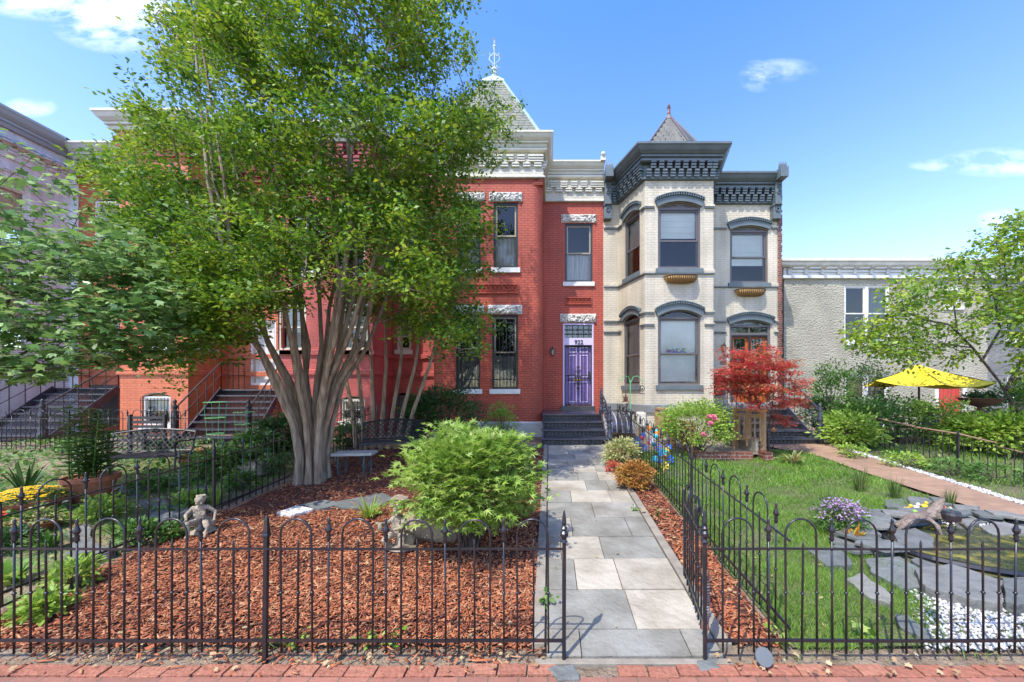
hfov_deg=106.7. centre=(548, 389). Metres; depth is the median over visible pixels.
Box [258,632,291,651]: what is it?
weed
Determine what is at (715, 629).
path curb
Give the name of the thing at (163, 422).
slatted bench
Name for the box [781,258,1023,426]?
stucco house
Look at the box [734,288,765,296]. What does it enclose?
window basket
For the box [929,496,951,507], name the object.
slate slab
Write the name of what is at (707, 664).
paving slab
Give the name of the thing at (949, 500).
grass tuft
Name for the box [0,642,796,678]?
mulch
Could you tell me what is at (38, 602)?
perennial
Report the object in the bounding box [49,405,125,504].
flower pot
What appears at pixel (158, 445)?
perennial
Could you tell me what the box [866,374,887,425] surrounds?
window
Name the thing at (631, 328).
window
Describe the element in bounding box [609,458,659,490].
rust shrub
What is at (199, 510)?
cherub statue
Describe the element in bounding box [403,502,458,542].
boulder
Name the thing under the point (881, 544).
slate slab
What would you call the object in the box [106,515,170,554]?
perennial
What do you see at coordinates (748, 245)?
window
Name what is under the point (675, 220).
window
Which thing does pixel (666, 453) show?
garden ornament
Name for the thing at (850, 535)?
slate slab
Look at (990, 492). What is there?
pebbles
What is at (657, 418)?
wooden railing
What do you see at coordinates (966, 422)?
leafy shrub
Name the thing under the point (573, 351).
door
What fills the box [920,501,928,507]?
toy duck
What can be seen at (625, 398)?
wall ornament
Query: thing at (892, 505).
slate slab
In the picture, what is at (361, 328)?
window
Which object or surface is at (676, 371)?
window
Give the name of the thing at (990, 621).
pebbles
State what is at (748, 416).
wooden railing
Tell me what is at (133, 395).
terrace house
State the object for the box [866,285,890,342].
window
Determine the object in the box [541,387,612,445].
iron stairs
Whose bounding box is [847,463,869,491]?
grass tuft
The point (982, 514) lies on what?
slate slab
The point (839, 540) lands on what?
slate slab
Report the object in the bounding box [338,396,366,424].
window
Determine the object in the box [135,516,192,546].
perennial
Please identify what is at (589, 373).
security door
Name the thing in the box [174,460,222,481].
perennial
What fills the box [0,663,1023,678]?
brick walk edging
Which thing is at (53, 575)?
perennial
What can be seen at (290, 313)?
window
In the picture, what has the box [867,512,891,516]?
slate slab
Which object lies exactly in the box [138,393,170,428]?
window
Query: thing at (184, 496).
perennial
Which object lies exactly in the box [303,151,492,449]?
crape myrtle tree
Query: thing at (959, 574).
slate slab
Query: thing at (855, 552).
slate slab
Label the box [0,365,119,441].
iron stairs
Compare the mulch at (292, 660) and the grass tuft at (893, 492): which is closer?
the mulch at (292, 660)
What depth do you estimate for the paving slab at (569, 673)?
2.64 m
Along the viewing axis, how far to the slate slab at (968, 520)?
4.95 m
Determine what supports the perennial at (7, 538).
on the neighbor ground at (8, 596)
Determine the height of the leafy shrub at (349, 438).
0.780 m
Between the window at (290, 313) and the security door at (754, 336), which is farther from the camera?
the security door at (754, 336)
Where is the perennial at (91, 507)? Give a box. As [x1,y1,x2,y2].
[63,491,133,524]
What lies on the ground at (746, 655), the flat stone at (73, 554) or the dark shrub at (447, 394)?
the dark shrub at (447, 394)
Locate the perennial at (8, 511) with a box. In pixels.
[3,500,69,526]
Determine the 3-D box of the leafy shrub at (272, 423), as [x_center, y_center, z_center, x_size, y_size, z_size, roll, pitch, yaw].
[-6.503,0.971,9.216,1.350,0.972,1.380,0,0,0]
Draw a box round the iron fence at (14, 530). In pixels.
[0,510,567,664]
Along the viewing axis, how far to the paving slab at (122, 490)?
6.31 m
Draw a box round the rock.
[389,494,408,506]
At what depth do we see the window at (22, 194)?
11.78 m
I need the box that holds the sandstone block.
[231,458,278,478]
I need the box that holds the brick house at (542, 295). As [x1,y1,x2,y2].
[422,38,605,436]
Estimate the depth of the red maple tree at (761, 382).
8.20 m
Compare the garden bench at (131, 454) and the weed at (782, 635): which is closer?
the weed at (782, 635)
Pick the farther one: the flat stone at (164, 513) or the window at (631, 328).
the window at (631, 328)
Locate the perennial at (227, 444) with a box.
[199,440,238,463]
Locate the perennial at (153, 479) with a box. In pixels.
[116,471,178,493]
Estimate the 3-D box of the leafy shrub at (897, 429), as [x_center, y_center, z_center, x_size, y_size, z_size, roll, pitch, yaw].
[9.424,0.688,10.385,1.969,1.506,1.874,0,0,0]
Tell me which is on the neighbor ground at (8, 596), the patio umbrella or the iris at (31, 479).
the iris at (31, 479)
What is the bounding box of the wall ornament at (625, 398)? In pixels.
[622,394,628,401]
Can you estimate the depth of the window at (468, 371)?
11.58 m
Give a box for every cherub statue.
[184,494,216,538]
[376,504,415,552]
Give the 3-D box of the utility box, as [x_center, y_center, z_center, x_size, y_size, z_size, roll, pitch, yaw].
[2.793,1.023,11.525,0.275,0.714,0.190,0,0,0]
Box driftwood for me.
[894,498,970,534]
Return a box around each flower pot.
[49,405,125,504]
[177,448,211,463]
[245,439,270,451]
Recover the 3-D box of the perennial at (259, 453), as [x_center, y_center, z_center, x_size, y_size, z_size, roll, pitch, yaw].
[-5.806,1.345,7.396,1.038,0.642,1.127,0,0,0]
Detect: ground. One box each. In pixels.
[0,427,1023,676]
[0,448,346,603]
[1,447,542,647]
[633,449,1023,647]
[811,430,1023,499]
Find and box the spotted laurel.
[395,390,448,438]
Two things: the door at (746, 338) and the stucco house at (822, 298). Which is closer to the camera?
the door at (746, 338)
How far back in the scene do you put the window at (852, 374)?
14.54 m
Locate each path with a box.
[547,445,722,657]
[759,444,1023,514]
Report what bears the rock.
on the mulch bed ground at (262, 504)
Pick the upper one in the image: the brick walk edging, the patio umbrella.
the patio umbrella
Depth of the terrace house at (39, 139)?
12.02 m
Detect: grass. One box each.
[773,647,1015,662]
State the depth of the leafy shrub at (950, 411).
9.54 m
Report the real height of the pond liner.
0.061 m
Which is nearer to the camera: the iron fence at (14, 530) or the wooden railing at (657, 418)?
the iron fence at (14, 530)
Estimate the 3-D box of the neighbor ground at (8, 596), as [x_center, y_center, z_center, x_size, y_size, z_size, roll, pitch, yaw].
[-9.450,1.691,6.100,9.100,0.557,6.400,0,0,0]
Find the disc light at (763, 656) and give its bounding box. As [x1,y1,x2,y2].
[755,647,772,667]
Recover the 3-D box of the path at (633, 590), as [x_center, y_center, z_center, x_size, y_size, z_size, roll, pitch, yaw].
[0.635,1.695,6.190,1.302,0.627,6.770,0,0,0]
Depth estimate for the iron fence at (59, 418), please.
8.89 m
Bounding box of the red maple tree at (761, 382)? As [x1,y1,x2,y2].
[699,340,815,451]
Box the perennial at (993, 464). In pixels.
[958,461,1023,482]
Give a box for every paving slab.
[61,469,208,510]
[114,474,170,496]
[548,664,579,681]
[697,658,719,671]
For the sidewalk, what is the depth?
2.61 m
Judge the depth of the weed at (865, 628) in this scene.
2.95 m
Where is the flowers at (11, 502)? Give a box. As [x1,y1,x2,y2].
[0,485,76,510]
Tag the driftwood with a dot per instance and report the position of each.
(932, 511)
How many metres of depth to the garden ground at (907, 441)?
8.15 m
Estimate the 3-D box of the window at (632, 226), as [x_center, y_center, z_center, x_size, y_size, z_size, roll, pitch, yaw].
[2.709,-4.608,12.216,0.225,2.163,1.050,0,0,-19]
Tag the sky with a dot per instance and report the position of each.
(897, 126)
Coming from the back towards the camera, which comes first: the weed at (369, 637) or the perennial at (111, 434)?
the perennial at (111, 434)
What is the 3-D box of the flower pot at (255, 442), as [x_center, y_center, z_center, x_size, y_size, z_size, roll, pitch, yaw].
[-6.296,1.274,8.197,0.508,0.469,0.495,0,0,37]
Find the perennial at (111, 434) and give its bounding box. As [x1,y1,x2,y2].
[104,429,141,439]
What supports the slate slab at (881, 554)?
on the lawn ground at (790, 552)
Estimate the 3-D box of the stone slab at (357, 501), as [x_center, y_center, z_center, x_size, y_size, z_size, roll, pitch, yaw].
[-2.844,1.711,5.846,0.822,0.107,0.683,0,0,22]
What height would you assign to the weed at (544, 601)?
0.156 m
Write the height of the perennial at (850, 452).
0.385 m
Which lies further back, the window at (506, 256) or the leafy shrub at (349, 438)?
the window at (506, 256)
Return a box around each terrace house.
[0,103,77,433]
[65,108,277,436]
[277,120,433,436]
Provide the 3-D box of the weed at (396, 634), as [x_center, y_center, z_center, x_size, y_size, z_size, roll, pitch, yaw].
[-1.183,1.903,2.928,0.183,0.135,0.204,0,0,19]
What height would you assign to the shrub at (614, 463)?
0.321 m
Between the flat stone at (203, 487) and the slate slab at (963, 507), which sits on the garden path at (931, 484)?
the slate slab at (963, 507)
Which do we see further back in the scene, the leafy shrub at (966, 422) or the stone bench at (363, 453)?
the leafy shrub at (966, 422)
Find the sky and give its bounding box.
[0,0,1023,347]
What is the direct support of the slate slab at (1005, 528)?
on the lawn ground at (790, 552)
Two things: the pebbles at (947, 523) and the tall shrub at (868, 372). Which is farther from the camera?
the tall shrub at (868, 372)
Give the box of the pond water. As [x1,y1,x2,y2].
[887,524,1023,570]
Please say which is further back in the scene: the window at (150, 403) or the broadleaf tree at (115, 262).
the window at (150, 403)
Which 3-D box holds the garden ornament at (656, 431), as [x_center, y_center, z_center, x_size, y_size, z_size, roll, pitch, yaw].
[2.292,1.139,8.301,0.335,0.722,0.170,0,0,0]
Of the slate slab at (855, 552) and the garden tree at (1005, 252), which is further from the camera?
the garden tree at (1005, 252)
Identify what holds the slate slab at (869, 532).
on the slate slab
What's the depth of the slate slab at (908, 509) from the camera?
5.26 m
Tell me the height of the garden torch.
0.610 m
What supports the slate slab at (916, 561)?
on the lawn ground at (790, 552)
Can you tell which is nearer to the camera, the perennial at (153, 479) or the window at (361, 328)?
the perennial at (153, 479)
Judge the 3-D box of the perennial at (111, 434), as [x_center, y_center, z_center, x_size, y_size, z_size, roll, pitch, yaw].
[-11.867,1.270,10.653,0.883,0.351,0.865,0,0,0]
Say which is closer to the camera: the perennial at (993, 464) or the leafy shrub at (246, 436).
the perennial at (993, 464)
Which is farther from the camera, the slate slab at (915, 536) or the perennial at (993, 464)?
the perennial at (993, 464)
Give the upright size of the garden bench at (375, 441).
0.903 m
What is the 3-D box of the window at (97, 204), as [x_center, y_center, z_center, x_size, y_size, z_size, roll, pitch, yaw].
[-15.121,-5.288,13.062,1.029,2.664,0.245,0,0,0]
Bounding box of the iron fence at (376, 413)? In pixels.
[330,402,404,461]
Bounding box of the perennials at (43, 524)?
[3,506,69,533]
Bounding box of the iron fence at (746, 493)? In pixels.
[617,404,790,629]
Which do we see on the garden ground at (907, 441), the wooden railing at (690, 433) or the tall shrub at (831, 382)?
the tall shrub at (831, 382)
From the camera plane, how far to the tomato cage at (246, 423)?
9.02 m
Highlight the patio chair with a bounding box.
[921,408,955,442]
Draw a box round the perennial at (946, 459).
[920,454,978,476]
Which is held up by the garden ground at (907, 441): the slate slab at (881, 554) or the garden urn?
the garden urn
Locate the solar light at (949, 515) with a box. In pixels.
[940,509,962,522]
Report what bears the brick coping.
on the ground at (746, 655)
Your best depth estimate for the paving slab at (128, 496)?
6.10 m
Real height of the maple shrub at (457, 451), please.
1.593 m
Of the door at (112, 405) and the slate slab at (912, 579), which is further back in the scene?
the door at (112, 405)
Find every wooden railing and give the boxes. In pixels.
[654,408,673,443]
[670,420,696,448]
[732,408,765,450]
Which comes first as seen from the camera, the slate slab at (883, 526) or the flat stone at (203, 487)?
the slate slab at (883, 526)
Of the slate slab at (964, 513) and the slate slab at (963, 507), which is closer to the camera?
the slate slab at (964, 513)
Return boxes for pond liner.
[881,521,1023,576]
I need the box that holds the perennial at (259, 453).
[219,443,286,468]
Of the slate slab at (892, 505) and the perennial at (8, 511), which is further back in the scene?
the slate slab at (892, 505)
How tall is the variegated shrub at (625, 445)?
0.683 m
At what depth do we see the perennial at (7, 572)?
3.73 m
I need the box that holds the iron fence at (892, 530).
[700,510,1023,659]
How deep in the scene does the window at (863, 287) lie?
14.56 m
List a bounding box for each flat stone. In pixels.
[65,524,91,541]
[65,552,91,567]
[72,538,105,555]
[95,545,115,562]
[140,497,171,511]
[145,505,194,522]
[184,484,211,493]
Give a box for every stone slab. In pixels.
[277,505,313,517]
[300,500,335,510]
[330,493,391,509]
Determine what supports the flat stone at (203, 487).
on the neighbor ground at (8, 596)
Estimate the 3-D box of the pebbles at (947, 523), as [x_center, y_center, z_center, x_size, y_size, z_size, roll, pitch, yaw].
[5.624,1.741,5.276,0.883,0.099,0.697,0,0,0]
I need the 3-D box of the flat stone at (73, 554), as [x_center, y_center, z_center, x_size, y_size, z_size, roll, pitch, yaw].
[-5.064,1.832,4.091,0.461,0.121,0.133,0,0,28]
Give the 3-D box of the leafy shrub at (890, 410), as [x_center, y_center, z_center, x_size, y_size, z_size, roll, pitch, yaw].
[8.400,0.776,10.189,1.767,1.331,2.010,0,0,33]
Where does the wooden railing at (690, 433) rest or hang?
on the lawn ground at (790, 552)
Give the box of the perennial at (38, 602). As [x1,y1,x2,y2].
[1,580,84,627]
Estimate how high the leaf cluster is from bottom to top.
0.153 m
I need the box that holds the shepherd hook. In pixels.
[618,376,643,409]
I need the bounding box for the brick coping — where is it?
[677,443,772,460]
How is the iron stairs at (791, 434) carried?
on the ground at (746, 655)
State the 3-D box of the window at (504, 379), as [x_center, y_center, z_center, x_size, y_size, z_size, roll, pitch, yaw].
[-1.337,-1.230,11.590,1.050,2.699,0.289,0,0,0]
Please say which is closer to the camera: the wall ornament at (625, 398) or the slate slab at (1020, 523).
the slate slab at (1020, 523)
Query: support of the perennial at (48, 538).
on the neighbor ground at (8, 596)
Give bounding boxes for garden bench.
[84,428,196,475]
[359,418,425,466]
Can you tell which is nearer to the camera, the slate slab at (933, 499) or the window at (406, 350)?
the slate slab at (933, 499)
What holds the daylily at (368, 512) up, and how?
on the mulch bed ground at (262, 504)
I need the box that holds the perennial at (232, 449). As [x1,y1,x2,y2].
[181,442,254,480]
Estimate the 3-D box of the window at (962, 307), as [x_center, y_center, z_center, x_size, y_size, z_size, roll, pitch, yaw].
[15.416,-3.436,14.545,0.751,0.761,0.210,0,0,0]
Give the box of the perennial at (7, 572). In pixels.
[3,556,52,585]
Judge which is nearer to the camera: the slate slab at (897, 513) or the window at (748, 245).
the slate slab at (897, 513)
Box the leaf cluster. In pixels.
[639,506,670,520]
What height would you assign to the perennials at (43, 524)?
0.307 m
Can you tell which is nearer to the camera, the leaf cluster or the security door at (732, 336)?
the leaf cluster
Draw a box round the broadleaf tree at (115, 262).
[0,128,203,387]
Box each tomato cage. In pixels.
[203,402,226,444]
[233,411,254,431]
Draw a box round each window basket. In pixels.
[663,274,697,283]
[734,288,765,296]
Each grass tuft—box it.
[816,484,842,513]
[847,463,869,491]
[885,476,904,498]
[938,488,960,506]
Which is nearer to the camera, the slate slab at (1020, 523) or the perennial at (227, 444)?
the slate slab at (1020, 523)
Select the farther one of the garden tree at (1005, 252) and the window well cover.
the window well cover
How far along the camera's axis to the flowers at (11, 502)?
5.23 m
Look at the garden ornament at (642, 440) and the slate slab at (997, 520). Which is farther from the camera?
the garden ornament at (642, 440)
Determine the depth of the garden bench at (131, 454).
7.18 m
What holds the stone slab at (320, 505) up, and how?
on the mulch bed ground at (262, 504)
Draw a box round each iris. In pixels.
[0,456,49,490]
[207,485,223,504]
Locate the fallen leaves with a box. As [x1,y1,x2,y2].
[1,458,1023,675]
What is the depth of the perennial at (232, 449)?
6.84 m
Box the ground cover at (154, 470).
[0,434,340,517]
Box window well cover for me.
[603,411,632,432]
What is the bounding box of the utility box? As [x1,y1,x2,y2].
[636,412,645,427]
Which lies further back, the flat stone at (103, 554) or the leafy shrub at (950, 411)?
the leafy shrub at (950, 411)
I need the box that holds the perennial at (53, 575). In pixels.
[34,551,112,592]
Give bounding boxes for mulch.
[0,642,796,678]
[608,449,784,649]
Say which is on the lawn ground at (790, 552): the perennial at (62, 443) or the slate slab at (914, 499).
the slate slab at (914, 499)
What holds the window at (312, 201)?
in the terrace house at (378, 351)
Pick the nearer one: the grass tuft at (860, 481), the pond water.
the pond water
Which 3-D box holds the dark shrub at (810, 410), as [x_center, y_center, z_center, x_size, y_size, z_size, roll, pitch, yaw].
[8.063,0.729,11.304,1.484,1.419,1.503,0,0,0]
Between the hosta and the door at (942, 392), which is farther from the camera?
the door at (942, 392)
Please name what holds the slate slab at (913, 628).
on the lawn ground at (790, 552)
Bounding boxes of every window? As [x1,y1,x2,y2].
[0,177,33,252]
[0,278,33,354]
[95,197,119,273]
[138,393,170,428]
[277,299,305,354]
[293,201,321,276]
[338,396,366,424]
[344,302,368,354]
[394,322,412,353]
[452,192,484,272]
[452,305,483,393]
[488,305,521,393]
[489,192,521,272]
[561,214,595,285]
[564,325,591,337]
[621,315,640,389]
[622,211,639,283]
[656,203,703,272]
[656,310,703,389]
[728,227,770,286]
[844,285,865,344]
[845,374,865,399]
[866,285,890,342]
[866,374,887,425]
[943,290,963,309]
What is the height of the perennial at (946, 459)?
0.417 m
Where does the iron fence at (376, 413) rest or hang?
on the mulch bed ground at (262, 504)
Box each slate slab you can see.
[808,550,851,569]
[828,536,854,544]
[833,543,873,554]
[835,530,882,540]
[843,527,881,536]
[847,520,889,529]
[847,573,890,608]
[855,539,909,552]
[863,515,897,523]
[865,556,919,591]
[867,509,880,511]
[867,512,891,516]
[873,551,894,557]
[881,509,909,517]
[884,498,908,509]
[894,528,933,553]
[894,614,934,638]
[898,507,926,512]
[907,496,932,506]
[910,557,938,567]
[914,564,1002,612]
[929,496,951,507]
[950,508,971,516]
[953,504,979,510]
[956,515,981,529]
[971,511,1004,519]
[980,522,1023,535]
[984,510,1023,520]
[992,519,1004,522]
[1003,577,1023,616]
[1005,519,1023,526]
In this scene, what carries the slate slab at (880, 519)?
on the slate slab
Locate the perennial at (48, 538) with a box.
[18,527,74,550]
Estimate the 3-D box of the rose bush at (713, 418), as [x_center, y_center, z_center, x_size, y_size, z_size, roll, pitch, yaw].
[3.305,0.805,8.508,2.020,1.424,1.872,0,0,0]
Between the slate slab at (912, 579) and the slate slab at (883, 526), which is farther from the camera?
the slate slab at (883, 526)
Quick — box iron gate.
[683,484,709,638]
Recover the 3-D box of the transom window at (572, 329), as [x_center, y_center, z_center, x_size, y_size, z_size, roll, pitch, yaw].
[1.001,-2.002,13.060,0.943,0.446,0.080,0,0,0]
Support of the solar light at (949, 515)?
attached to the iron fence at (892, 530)
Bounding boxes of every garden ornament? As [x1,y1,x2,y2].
[636,433,647,450]
[647,426,661,450]
[652,456,668,470]
[659,444,673,462]
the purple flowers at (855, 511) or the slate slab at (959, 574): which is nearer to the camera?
the slate slab at (959, 574)
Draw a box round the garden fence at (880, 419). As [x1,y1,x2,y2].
[845,417,1023,485]
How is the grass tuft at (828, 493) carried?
on the lawn ground at (790, 552)
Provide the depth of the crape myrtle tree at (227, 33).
5.66 m
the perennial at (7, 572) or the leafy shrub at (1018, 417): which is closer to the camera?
the perennial at (7, 572)
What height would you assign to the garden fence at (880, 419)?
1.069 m
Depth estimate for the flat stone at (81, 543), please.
4.35 m
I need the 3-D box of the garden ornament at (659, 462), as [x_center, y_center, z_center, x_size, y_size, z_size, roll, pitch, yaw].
[2.173,1.428,7.418,0.314,0.300,0.136,0,0,0]
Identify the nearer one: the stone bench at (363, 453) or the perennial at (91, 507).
the perennial at (91, 507)
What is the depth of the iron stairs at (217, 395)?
10.81 m
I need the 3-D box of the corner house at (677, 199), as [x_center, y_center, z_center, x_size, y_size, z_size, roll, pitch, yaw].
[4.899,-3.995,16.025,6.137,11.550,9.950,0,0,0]
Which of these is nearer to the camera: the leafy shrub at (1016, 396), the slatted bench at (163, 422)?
the slatted bench at (163, 422)
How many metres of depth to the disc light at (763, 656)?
2.70 m
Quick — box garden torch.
[772,427,774,450]
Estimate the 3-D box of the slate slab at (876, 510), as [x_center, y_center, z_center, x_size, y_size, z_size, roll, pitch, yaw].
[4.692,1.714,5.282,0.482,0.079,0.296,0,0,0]
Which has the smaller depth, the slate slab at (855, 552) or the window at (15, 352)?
the slate slab at (855, 552)
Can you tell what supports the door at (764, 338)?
in the corner house at (677, 199)
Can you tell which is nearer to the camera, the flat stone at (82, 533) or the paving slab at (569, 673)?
the paving slab at (569, 673)
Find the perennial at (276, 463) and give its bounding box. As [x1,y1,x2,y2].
[253,452,288,476]
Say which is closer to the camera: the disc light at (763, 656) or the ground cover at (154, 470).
the disc light at (763, 656)
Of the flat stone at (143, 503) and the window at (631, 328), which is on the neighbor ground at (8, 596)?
the flat stone at (143, 503)
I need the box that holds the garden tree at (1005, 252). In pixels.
[837,208,1023,412]
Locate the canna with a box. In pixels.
[841,522,866,540]
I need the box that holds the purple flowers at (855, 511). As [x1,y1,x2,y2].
[806,495,874,529]
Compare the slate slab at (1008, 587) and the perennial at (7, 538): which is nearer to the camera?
the slate slab at (1008, 587)
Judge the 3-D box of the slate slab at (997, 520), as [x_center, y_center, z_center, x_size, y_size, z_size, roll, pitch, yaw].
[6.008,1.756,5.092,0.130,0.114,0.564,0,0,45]
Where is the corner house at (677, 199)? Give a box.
[603,104,788,436]
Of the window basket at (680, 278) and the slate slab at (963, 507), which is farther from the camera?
the window basket at (680, 278)
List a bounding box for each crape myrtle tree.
[52,0,527,485]
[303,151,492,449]
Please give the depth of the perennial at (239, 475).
6.28 m
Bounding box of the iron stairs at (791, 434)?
[715,379,823,443]
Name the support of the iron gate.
on the path curb
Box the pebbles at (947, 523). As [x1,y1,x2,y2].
[936,507,988,525]
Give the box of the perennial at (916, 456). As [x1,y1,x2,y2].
[877,448,934,469]
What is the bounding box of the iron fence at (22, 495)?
[0,427,288,604]
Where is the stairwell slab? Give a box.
[686,432,758,453]
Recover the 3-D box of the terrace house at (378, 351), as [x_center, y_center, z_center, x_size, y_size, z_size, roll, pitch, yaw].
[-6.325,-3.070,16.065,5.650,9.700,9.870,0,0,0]
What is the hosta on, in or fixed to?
on the lawn ground at (790, 552)
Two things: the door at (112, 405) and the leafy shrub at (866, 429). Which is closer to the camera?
the leafy shrub at (866, 429)
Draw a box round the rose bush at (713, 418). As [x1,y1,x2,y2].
[651,394,741,451]
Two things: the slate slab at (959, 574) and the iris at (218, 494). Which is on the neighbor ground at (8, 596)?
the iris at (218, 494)
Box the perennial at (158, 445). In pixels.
[140,438,189,451]
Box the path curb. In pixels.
[532,445,732,667]
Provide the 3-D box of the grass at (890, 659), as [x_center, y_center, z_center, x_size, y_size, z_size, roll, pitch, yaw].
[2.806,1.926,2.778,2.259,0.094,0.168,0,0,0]
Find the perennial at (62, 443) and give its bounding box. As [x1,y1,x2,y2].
[51,437,96,452]
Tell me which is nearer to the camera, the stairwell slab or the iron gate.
the iron gate
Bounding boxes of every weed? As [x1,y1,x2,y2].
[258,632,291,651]
[277,625,310,649]
[351,630,380,650]
[381,625,407,648]
[539,587,559,609]
[763,623,790,649]
[851,620,875,647]
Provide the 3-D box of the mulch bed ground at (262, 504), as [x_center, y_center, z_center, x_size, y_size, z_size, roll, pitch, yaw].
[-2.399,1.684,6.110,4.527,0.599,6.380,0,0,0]
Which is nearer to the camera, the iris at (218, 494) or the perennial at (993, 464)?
the iris at (218, 494)
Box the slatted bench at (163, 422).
[105,414,166,459]
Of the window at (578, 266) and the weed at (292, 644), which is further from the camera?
the window at (578, 266)
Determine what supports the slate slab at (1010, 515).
on the slate slab at (1020, 523)
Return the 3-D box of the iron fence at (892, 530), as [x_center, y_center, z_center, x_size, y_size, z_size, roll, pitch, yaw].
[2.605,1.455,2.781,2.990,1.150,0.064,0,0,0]
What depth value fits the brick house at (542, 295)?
11.73 m
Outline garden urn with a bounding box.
[956,386,1006,442]
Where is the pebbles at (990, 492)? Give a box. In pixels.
[828,444,1023,504]
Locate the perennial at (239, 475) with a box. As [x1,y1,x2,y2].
[217,466,265,491]
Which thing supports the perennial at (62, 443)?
on the neighbor ground at (8, 596)
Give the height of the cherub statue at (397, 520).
0.540 m
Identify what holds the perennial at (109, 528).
on the neighbor ground at (8, 596)
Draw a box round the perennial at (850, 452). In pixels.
[834,442,872,458]
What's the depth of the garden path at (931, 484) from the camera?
6.85 m
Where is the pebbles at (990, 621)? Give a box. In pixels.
[909,589,1023,650]
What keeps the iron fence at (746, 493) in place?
on the ground at (746, 655)
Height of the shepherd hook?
1.793 m
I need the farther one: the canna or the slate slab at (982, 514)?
the slate slab at (982, 514)
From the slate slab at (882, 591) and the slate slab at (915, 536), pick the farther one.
the slate slab at (915, 536)
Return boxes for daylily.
[347,494,388,518]
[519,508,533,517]
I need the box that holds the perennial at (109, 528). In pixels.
[92,517,142,537]
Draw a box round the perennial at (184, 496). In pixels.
[161,486,217,506]
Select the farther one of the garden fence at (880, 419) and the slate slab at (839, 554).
the garden fence at (880, 419)
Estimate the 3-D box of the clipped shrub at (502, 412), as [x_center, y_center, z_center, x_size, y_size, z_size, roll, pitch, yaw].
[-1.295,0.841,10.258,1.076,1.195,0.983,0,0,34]
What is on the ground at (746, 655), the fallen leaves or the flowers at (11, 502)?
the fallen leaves
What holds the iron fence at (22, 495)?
on the ground at (746, 655)
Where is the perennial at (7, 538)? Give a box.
[3,524,46,552]
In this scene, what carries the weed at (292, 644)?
on the ground at (746, 655)
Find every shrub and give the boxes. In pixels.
[222,426,292,452]
[247,411,292,447]
[332,421,375,448]
[371,416,559,553]
[395,382,490,438]
[483,399,519,431]
[600,435,641,464]
[604,459,620,473]
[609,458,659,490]
[795,394,839,432]
[802,356,865,432]
[826,394,912,440]
[836,350,900,417]
[860,388,946,441]
[887,394,985,445]
[983,378,1023,437]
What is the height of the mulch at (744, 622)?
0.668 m
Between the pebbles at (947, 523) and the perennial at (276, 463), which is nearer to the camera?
the pebbles at (947, 523)
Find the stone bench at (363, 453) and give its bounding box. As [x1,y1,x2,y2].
[330,450,377,475]
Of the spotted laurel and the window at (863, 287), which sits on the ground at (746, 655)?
the spotted laurel
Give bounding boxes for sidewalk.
[0,677,1023,681]
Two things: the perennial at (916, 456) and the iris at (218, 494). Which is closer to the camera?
the iris at (218, 494)
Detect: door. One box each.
[91,385,117,424]
[251,320,275,384]
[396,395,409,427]
[564,345,591,405]
[566,347,590,404]
[731,335,749,402]
[733,337,747,401]
[750,335,767,402]
[751,337,765,401]
[939,389,958,421]
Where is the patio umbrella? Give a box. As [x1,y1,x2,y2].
[865,365,995,438]
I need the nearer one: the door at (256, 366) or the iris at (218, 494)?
the iris at (218, 494)
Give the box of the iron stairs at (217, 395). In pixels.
[170,362,278,444]
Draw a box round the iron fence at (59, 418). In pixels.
[0,409,190,449]
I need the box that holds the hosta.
[774,450,803,463]
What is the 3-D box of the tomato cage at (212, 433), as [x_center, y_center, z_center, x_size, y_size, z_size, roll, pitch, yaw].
[-7.900,0.861,9.000,0.452,1.156,0.452,0,0,0]

